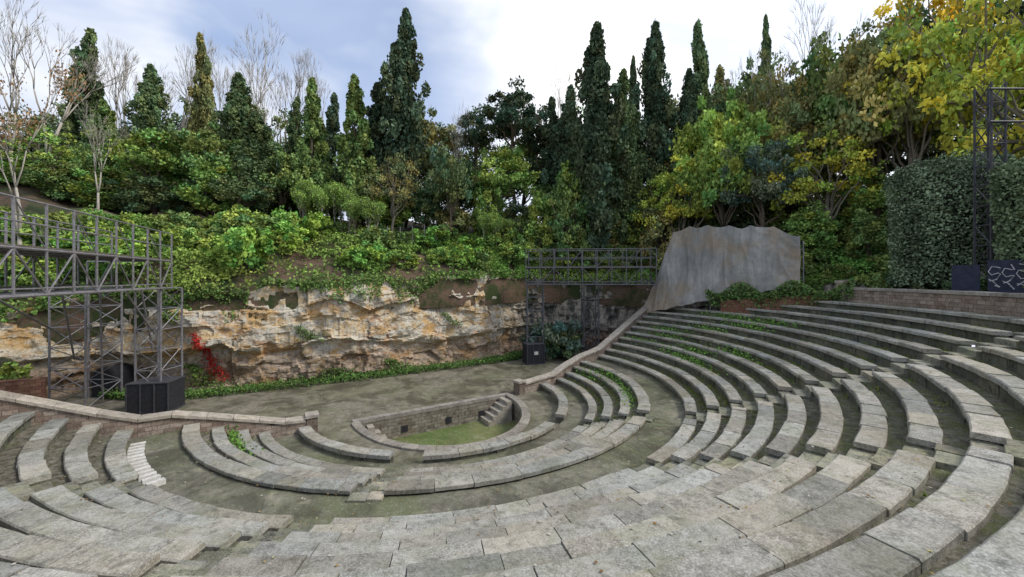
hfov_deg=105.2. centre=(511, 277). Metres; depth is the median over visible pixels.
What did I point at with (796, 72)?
broadleaf tree
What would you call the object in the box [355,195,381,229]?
sapling tree
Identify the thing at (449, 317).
rock shrub
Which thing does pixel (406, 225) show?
broadleaf tree
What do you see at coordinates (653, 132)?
conifer tree
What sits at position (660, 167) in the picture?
broadleaf tree
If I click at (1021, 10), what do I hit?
broadleaf tree
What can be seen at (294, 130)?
cypress tree
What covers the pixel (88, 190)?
understorey tree
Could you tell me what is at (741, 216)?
understorey tree
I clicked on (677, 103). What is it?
broadleaf tree
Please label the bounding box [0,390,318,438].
stone parapet wall
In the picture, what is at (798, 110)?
broadleaf tree
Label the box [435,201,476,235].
understorey tree
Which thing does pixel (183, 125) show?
bare tree
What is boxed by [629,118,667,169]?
broadleaf tree
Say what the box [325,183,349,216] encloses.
sapling tree
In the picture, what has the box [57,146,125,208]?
understorey tree
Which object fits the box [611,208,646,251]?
understorey tree
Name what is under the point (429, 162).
broadleaf tree
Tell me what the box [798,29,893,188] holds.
broadleaf tree
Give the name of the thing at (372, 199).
understorey tree
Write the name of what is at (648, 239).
understorey tree
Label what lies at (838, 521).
stone seating upper tiers
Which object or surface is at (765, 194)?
holm oak tree
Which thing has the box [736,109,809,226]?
broadleaf tree
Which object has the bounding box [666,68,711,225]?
conifer tree
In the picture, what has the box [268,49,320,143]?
bare tree
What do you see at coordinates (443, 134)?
broadleaf tree
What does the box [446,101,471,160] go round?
bare tree
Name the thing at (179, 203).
understorey tree
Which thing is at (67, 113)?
bare tree
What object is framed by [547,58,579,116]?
bare tree
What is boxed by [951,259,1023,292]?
graffiti panel
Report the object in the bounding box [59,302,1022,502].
grass tufts
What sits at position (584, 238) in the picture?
understorey tree
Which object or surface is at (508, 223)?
sapling tree
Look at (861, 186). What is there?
understorey tree
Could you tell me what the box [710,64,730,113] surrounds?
conifer tree
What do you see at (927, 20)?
broadleaf tree
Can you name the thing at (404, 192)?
broadleaf tree
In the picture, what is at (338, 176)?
broadleaf tree
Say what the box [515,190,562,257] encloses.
understorey tree
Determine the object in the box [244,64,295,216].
bare tree
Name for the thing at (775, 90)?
broadleaf tree
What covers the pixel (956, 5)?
autumn tree
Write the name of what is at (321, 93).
bare tree
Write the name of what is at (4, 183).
understorey tree
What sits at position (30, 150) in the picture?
broadleaf tree
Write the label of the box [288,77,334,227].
cypress tree
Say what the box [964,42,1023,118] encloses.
broadleaf tree
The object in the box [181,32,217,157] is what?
cypress tree
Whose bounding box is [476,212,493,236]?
sapling tree
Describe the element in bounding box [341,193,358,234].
sapling tree
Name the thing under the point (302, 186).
sapling tree
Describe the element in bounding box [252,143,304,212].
broadleaf tree
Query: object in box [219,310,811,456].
weeds
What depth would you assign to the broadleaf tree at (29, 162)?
48.82 m
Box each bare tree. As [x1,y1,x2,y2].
[0,0,48,161]
[0,49,88,264]
[8,17,134,152]
[73,100,131,209]
[81,36,140,151]
[99,37,174,143]
[133,61,180,124]
[171,42,234,149]
[175,32,219,130]
[188,44,231,132]
[225,9,284,111]
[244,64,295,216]
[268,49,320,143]
[298,48,330,119]
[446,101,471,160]
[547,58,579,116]
[723,45,796,104]
[780,0,871,197]
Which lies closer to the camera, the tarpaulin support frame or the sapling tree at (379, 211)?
the tarpaulin support frame
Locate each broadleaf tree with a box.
[0,111,60,155]
[0,132,43,161]
[0,151,21,164]
[1,101,79,151]
[1,123,105,188]
[13,148,64,164]
[22,111,66,146]
[39,113,118,147]
[104,125,202,211]
[123,105,186,130]
[159,120,252,217]
[161,117,191,155]
[176,95,217,128]
[203,174,276,206]
[252,106,304,153]
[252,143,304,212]
[331,171,341,184]
[363,148,423,233]
[404,178,431,228]
[417,106,473,227]
[422,154,492,210]
[423,144,478,243]
[433,121,481,177]
[458,142,522,203]
[468,145,540,204]
[472,138,521,205]
[495,131,546,214]
[516,123,566,183]
[522,177,567,213]
[540,190,587,273]
[555,160,608,216]
[575,104,586,129]
[605,158,655,199]
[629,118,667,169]
[649,157,699,206]
[665,94,681,152]
[676,128,770,226]
[699,85,770,222]
[706,70,770,144]
[724,55,791,143]
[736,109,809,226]
[738,56,786,115]
[746,48,822,152]
[751,85,839,212]
[765,66,801,103]
[783,54,861,197]
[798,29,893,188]
[800,82,904,227]
[814,26,957,216]
[830,26,862,174]
[846,114,1015,173]
[879,4,970,157]
[924,14,1006,60]
[938,107,1023,159]
[944,0,1019,60]
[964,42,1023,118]
[983,62,1023,125]
[991,1,1023,117]
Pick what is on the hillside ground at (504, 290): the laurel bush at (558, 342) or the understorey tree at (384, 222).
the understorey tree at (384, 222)
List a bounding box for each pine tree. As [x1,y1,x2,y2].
[451,106,499,230]
[477,75,547,203]
[516,103,556,194]
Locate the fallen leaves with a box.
[11,312,1022,576]
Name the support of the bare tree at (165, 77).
on the hillside ground at (504, 290)
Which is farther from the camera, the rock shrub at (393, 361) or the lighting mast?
the rock shrub at (393, 361)
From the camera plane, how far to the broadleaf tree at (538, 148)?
51.94 m
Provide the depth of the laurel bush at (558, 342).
37.64 m
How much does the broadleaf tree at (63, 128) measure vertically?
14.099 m
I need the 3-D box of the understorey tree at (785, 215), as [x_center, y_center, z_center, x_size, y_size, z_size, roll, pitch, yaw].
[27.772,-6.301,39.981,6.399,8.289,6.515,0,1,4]
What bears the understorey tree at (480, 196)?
on the hillside ground at (504, 290)
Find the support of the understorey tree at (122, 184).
on the hillside ground at (504, 290)
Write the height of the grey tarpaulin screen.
7.972 m
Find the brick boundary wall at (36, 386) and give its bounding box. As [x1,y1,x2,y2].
[0,377,46,398]
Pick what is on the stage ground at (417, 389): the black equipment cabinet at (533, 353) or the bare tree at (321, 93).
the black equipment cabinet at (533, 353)
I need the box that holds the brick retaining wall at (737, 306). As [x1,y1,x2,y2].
[721,295,831,313]
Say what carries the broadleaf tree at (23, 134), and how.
on the hillside ground at (504, 290)
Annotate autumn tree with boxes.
[820,0,926,164]
[832,23,1002,180]
[872,0,1018,145]
[874,0,1023,154]
[916,0,1023,160]
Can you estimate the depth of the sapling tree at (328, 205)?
39.81 m
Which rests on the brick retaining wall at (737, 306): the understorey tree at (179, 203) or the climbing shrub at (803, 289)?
the climbing shrub at (803, 289)
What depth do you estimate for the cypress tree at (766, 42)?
62.61 m
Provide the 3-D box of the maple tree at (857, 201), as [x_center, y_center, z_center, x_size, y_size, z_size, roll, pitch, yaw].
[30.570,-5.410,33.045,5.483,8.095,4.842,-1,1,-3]
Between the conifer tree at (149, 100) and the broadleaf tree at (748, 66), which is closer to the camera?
the conifer tree at (149, 100)
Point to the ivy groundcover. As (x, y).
(181, 279)
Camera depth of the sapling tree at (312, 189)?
38.58 m
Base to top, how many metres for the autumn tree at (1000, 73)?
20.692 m
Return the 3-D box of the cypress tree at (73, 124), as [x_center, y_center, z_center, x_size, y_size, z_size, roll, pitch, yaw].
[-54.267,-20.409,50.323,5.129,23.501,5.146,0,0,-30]
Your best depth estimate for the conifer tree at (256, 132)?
39.08 m
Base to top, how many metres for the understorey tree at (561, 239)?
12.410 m
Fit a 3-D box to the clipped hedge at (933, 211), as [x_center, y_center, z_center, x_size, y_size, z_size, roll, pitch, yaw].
[25.400,-2.594,22.606,5.632,8.826,5.165,0,0,0]
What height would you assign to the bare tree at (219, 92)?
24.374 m
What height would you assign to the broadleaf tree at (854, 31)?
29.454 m
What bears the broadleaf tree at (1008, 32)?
on the hillside ground at (504, 290)
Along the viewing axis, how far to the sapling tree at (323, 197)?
37.51 m
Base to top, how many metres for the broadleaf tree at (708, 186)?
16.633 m
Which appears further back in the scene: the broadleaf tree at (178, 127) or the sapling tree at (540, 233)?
the broadleaf tree at (178, 127)
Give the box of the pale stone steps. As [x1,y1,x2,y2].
[127,441,165,486]
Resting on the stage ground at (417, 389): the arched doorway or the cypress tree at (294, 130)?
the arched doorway
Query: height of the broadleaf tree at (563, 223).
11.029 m
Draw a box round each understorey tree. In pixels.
[0,161,44,186]
[0,169,24,184]
[7,154,81,201]
[31,171,74,197]
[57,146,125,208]
[62,165,137,211]
[100,173,155,213]
[102,182,134,202]
[116,175,178,214]
[135,170,190,207]
[164,178,210,214]
[170,158,245,216]
[265,191,298,214]
[289,196,332,218]
[320,177,343,221]
[342,166,384,231]
[360,191,412,233]
[407,180,445,229]
[422,179,475,228]
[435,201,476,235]
[470,175,509,236]
[489,207,518,235]
[501,198,532,240]
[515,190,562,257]
[538,176,588,260]
[567,188,598,258]
[598,217,625,252]
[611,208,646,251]
[628,177,657,247]
[634,195,686,266]
[659,180,696,239]
[691,202,732,227]
[699,201,768,228]
[747,180,829,231]
[808,163,842,200]
[814,163,854,194]
[840,173,886,192]
[842,207,902,259]
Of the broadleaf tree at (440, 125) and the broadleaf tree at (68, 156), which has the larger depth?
the broadleaf tree at (440, 125)
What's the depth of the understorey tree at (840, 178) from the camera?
45.51 m
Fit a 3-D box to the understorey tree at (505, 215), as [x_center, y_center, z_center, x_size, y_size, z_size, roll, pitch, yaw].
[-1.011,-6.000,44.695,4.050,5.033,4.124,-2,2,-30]
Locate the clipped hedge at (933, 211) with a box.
[880,147,1021,289]
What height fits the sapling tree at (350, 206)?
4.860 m
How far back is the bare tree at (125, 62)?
49.35 m
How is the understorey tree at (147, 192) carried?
on the hillside ground at (504, 290)
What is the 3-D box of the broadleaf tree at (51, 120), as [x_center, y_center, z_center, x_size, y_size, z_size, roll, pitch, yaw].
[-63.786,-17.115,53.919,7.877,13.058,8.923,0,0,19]
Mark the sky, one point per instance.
(471, 50)
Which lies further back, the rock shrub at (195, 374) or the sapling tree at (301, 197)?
the sapling tree at (301, 197)
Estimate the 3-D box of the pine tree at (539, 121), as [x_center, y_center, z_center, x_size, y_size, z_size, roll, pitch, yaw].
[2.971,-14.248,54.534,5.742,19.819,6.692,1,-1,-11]
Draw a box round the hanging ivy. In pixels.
[0,269,825,325]
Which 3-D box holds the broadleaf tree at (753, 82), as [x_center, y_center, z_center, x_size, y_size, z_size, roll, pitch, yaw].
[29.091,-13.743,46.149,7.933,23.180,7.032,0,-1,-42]
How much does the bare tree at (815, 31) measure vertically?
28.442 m
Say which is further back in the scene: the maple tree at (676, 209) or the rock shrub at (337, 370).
the maple tree at (676, 209)
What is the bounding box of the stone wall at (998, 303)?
[835,280,1023,317]
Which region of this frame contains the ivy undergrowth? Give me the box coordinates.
[0,195,903,285]
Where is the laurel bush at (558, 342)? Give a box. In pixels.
[518,315,583,359]
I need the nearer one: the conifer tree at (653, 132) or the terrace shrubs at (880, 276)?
the terrace shrubs at (880, 276)
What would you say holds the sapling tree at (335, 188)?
on the hillside ground at (504, 290)
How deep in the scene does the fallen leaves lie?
11.32 m
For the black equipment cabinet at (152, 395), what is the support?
on the stage ground at (417, 389)
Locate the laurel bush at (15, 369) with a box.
[0,361,33,379]
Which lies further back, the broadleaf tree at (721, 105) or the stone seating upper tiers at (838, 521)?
the broadleaf tree at (721, 105)
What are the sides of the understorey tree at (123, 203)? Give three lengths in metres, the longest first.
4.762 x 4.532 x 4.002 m
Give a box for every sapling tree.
[289,179,317,214]
[289,189,308,216]
[296,197,309,214]
[306,184,326,211]
[310,190,332,225]
[322,180,344,221]
[324,192,333,216]
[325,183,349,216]
[330,190,354,229]
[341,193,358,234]
[341,198,359,233]
[345,206,359,231]
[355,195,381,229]
[371,200,386,227]
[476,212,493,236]
[485,209,498,220]
[489,216,505,244]
[504,219,515,240]
[530,220,548,257]
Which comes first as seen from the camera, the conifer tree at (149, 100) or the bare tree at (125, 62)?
the conifer tree at (149, 100)
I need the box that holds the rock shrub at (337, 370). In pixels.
[320,367,365,377]
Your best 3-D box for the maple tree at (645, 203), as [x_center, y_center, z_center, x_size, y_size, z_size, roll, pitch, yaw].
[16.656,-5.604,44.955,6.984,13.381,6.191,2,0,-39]
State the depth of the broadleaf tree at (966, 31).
53.15 m
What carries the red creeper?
attached to the quarry rock face
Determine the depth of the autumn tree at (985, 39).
27.29 m
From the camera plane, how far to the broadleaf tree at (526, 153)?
55.38 m
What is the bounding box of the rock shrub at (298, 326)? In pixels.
[292,324,328,341]
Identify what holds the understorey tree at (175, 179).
on the hillside ground at (504, 290)
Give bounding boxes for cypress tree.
[56,27,104,156]
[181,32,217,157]
[284,96,309,215]
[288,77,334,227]
[323,92,343,211]
[333,73,382,228]
[537,96,561,220]
[628,54,641,199]
[690,18,720,139]
[757,13,774,178]
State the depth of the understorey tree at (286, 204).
43.82 m
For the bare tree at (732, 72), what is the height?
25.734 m
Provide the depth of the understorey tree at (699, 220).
43.90 m
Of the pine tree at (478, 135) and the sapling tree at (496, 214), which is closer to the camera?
the sapling tree at (496, 214)
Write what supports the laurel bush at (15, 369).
on the stage ground at (417, 389)
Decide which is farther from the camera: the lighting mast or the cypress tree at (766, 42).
the cypress tree at (766, 42)
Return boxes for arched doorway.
[92,363,133,397]
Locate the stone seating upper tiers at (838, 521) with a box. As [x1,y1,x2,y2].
[0,301,1023,576]
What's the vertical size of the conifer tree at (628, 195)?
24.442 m
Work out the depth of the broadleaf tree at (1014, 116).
38.03 m
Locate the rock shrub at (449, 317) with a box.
[439,312,462,325]
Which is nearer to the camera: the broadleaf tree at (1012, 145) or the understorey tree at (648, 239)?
the broadleaf tree at (1012, 145)
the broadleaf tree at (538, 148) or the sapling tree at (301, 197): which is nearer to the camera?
the sapling tree at (301, 197)
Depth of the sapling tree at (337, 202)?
38.35 m
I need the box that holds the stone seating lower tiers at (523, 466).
[126,360,686,524]
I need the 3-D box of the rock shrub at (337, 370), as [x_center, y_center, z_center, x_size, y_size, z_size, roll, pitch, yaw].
[-12.980,7.396,30.976,4.531,0.935,1.114,0,0,-32]
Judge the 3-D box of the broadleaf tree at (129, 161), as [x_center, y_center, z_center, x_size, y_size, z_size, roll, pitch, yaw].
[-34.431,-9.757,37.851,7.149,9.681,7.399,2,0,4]
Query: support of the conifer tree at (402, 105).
on the hillside ground at (504, 290)
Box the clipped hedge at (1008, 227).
[984,157,1023,274]
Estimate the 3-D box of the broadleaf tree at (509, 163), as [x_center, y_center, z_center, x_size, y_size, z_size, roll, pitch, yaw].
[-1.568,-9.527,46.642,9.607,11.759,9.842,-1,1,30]
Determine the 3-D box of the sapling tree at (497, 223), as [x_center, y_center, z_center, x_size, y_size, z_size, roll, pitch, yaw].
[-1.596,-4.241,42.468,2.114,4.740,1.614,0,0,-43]
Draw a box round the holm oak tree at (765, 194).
[712,139,808,226]
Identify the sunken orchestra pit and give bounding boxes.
[351,392,529,451]
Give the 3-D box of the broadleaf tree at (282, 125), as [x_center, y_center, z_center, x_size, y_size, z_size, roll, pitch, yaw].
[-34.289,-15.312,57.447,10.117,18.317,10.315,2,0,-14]
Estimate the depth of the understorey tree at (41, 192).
36.27 m
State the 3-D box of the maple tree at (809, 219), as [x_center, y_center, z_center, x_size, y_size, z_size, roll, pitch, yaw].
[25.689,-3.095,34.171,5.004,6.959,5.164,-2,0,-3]
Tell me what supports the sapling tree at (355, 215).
on the hillside ground at (504, 290)
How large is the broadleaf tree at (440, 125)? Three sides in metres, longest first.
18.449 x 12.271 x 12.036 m
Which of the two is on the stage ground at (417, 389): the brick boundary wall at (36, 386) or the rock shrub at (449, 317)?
the brick boundary wall at (36, 386)
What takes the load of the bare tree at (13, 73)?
on the hillside ground at (504, 290)
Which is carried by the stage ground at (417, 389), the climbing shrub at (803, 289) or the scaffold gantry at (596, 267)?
the scaffold gantry at (596, 267)
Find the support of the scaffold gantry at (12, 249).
on the stage ground at (417, 389)
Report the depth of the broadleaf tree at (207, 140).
37.61 m
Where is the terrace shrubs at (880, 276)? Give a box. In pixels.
[855,264,1023,291]
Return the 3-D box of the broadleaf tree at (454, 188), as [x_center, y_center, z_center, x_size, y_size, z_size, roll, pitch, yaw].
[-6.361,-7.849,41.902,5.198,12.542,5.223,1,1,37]
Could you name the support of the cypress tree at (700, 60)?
on the hillside ground at (504, 290)
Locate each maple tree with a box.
[627,166,682,263]
[638,154,722,231]
[664,95,750,222]
[767,129,889,260]
[781,199,842,262]
[834,167,905,236]
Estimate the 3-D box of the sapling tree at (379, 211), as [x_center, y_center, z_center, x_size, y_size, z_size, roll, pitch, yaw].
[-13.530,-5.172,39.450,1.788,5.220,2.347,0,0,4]
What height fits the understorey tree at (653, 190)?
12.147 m
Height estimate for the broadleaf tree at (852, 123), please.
21.134 m
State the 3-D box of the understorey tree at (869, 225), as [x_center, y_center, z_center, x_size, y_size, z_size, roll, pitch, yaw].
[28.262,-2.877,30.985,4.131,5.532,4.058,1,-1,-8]
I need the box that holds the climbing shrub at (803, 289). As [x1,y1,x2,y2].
[705,278,856,307]
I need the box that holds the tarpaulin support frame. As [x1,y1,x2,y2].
[667,241,803,309]
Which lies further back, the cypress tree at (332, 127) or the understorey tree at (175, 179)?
the cypress tree at (332, 127)
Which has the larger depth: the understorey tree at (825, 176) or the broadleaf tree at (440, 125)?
the broadleaf tree at (440, 125)
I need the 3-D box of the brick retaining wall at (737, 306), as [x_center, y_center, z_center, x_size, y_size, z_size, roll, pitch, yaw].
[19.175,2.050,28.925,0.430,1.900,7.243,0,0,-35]
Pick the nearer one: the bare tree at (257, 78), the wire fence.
the wire fence
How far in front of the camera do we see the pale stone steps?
13.73 m
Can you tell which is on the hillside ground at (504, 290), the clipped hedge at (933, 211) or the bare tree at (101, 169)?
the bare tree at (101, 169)
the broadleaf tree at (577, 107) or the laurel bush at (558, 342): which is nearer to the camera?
the laurel bush at (558, 342)
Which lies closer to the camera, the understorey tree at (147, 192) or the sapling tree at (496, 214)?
the understorey tree at (147, 192)
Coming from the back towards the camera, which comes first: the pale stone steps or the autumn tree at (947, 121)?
the autumn tree at (947, 121)
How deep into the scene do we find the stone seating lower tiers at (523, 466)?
14.80 m
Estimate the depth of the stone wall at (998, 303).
19.14 m
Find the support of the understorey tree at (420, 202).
on the hillside ground at (504, 290)
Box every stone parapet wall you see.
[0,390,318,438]
[512,306,648,395]
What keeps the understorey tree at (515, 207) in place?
on the hillside ground at (504, 290)
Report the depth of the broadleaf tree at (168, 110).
59.15 m
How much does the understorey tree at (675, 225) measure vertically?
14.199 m
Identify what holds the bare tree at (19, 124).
on the hillside ground at (504, 290)
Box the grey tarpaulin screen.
[644,225,800,312]
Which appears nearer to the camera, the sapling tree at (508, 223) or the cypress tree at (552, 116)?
the sapling tree at (508, 223)
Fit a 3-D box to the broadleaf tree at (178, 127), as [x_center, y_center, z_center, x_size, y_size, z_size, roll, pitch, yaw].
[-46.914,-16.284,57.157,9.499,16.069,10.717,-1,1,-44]
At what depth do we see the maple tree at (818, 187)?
33.34 m
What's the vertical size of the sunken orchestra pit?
1.445 m
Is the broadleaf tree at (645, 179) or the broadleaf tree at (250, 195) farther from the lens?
the broadleaf tree at (645, 179)
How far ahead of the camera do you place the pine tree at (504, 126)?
46.54 m
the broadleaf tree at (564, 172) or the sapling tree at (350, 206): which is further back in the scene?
the broadleaf tree at (564, 172)
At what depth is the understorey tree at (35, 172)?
35.46 m
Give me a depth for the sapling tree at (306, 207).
39.50 m
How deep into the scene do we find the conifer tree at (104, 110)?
43.56 m
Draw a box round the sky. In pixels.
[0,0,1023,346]
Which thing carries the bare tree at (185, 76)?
on the hillside ground at (504, 290)
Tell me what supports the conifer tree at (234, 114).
on the hillside ground at (504, 290)
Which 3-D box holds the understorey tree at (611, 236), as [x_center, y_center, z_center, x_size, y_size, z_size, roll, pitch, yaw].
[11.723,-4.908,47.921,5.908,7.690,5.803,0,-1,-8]
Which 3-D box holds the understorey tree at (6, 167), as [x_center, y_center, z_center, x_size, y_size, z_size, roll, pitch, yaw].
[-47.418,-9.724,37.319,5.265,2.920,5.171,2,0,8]
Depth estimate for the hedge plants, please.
29.65 m
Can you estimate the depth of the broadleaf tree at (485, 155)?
53.45 m
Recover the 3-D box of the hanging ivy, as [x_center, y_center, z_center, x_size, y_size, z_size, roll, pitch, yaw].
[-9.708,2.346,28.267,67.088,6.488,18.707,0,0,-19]
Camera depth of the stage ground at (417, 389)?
25.89 m
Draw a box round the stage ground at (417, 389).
[47,350,1004,462]
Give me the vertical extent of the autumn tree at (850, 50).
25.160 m
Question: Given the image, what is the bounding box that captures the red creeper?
[188,332,233,380]
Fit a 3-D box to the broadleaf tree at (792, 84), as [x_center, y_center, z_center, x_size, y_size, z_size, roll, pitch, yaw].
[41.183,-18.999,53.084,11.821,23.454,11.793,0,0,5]
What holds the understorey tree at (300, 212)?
on the hillside ground at (504, 290)
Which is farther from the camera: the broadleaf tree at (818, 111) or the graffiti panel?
the broadleaf tree at (818, 111)
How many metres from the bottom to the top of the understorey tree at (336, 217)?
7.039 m
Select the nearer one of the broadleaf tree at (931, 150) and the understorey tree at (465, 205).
the broadleaf tree at (931, 150)
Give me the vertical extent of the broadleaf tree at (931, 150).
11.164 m
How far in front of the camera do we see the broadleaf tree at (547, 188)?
48.30 m
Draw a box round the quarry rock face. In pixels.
[0,275,880,397]
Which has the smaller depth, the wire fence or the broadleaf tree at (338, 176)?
the wire fence
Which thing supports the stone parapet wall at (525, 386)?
on the stage ground at (417, 389)
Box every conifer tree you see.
[68,99,130,176]
[116,63,185,180]
[203,72,276,213]
[220,111,285,217]
[338,82,393,214]
[370,7,437,230]
[539,84,581,220]
[552,20,630,270]
[603,68,656,244]
[631,19,694,204]
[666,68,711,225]
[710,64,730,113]
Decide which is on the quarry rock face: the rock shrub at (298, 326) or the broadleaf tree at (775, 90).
the rock shrub at (298, 326)
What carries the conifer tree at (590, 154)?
on the hillside ground at (504, 290)
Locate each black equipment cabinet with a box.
[125,375,185,414]
[522,341,544,364]
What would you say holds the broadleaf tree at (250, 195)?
on the hillside ground at (504, 290)
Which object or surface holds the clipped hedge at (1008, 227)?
on the upper terrace ground
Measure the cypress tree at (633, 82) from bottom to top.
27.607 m
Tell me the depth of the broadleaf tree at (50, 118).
58.83 m
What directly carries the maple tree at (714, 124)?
on the hillside ground at (504, 290)
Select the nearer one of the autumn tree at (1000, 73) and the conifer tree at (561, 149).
the autumn tree at (1000, 73)
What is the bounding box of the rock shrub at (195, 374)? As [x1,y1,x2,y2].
[183,363,234,386]
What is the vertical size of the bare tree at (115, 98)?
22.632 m
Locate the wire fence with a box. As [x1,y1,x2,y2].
[374,224,447,247]
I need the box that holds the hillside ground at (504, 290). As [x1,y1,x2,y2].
[0,185,1012,344]
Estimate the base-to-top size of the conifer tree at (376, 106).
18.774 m
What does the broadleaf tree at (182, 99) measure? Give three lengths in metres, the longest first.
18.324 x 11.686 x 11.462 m
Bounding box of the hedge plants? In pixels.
[98,349,521,399]
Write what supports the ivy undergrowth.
on the hillside ground at (504, 290)
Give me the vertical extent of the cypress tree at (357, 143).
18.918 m
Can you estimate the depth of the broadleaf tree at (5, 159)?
48.46 m
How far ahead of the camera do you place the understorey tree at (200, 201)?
36.60 m
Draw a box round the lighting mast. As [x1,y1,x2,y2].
[973,81,1023,285]
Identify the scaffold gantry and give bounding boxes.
[0,192,182,406]
[525,248,656,352]
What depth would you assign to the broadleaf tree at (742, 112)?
43.76 m
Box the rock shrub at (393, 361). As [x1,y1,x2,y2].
[382,358,412,367]
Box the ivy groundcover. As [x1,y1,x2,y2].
[0,206,902,322]
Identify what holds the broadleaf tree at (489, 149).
on the hillside ground at (504, 290)
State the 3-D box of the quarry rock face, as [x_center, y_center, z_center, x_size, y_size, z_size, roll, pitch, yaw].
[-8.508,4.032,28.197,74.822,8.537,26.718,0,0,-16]

